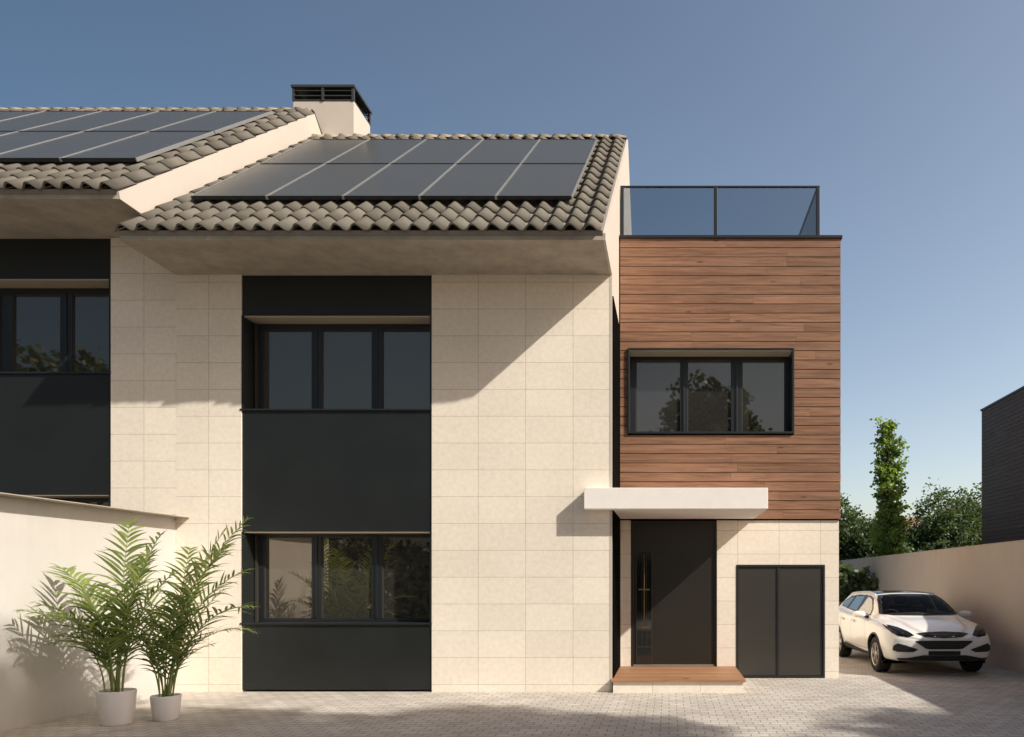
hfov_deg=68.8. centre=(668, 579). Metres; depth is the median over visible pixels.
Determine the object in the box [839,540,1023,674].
boundary wall
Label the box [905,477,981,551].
leafy tree
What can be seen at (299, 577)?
window
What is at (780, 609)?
storage door
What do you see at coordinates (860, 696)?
driveway
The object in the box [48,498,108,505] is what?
window
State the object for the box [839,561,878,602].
garden shrub
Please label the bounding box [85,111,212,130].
solar panel
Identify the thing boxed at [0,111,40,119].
solar panel
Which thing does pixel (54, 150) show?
solar panel
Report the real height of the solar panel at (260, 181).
1.593 m
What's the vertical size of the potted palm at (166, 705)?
2.499 m
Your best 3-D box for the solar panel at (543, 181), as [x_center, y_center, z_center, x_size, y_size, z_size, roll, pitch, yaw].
[-1.995,-6.408,11.638,1.124,1.593,1.863,0,0,0]
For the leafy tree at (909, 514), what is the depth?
58.55 m
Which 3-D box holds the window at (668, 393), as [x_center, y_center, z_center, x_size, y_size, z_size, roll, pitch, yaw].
[0.722,-3.257,12.862,2.805,1.394,0.076,0,0,0]
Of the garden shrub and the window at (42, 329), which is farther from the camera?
the garden shrub
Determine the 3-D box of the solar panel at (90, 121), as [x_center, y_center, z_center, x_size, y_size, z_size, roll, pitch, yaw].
[-10.695,-8.515,13.488,1.124,1.594,1.863,0,0,0]
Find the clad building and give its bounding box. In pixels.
[980,386,1023,543]
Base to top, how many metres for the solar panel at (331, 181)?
1.593 m
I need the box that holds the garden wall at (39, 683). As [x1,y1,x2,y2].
[0,492,189,731]
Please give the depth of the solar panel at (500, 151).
13.41 m
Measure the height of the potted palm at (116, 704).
2.458 m
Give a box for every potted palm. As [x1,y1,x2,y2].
[15,518,178,726]
[105,515,258,721]
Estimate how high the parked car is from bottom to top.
1.491 m
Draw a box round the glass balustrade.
[620,186,819,234]
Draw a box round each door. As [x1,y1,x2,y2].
[631,521,716,665]
[736,565,824,677]
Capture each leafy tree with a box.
[839,493,881,560]
[841,513,921,559]
[895,519,925,551]
[897,507,931,539]
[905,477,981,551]
[926,482,981,545]
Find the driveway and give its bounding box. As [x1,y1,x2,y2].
[0,649,1023,736]
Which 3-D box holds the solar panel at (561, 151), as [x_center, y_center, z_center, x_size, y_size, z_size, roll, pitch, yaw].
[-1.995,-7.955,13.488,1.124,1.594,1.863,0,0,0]
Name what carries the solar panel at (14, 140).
on the house at (87, 355)
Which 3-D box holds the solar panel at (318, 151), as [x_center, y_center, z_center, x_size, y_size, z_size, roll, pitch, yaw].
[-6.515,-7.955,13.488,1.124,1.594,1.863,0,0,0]
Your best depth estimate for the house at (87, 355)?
11.02 m
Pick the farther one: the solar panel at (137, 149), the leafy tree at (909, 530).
the leafy tree at (909, 530)
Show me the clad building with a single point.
(1002, 469)
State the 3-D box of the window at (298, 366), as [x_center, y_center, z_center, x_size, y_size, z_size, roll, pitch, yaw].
[-5.040,-3.299,11.335,2.820,1.399,0.110,0,0,0]
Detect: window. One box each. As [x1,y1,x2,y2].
[0,288,108,371]
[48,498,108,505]
[255,324,429,408]
[255,534,429,621]
[631,357,788,430]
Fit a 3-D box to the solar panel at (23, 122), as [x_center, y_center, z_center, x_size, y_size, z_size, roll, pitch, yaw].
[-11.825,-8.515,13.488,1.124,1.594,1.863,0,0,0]
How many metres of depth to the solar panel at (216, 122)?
13.39 m
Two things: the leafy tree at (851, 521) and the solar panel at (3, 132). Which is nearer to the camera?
the solar panel at (3, 132)
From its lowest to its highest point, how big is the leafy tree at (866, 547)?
5.308 m
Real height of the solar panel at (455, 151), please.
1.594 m
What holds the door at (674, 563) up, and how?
in the house at (578, 442)
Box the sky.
[0,0,1023,525]
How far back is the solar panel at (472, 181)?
11.42 m
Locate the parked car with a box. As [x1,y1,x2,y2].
[839,590,990,671]
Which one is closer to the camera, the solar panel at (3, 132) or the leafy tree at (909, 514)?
the solar panel at (3, 132)
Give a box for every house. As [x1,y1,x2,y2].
[0,107,321,514]
[114,84,842,692]
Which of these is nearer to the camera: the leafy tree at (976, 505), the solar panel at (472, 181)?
the solar panel at (472, 181)
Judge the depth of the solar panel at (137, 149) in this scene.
11.45 m
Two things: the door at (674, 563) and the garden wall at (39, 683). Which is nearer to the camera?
the garden wall at (39, 683)
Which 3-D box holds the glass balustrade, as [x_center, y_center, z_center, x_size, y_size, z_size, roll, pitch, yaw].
[0.897,-6.415,14.980,3.505,1.030,4.500,0,0,0]
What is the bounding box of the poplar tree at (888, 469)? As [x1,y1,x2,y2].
[866,416,912,556]
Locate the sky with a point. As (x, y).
(906, 116)
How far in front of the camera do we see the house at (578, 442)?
11.02 m
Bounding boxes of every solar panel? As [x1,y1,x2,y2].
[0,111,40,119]
[0,111,98,130]
[0,131,15,134]
[0,131,80,152]
[0,131,146,162]
[20,111,155,130]
[60,131,214,163]
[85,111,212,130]
[150,111,272,135]
[190,163,324,201]
[262,139,367,162]
[267,163,389,201]
[327,139,424,162]
[343,163,454,203]
[392,139,482,163]
[419,163,520,203]
[457,139,539,162]
[496,163,585,201]
[522,139,596,165]
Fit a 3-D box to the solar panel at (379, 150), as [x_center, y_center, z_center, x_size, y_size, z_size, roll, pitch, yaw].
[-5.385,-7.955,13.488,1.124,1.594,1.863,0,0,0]
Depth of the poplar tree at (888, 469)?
32.72 m
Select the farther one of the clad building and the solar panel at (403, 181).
the clad building

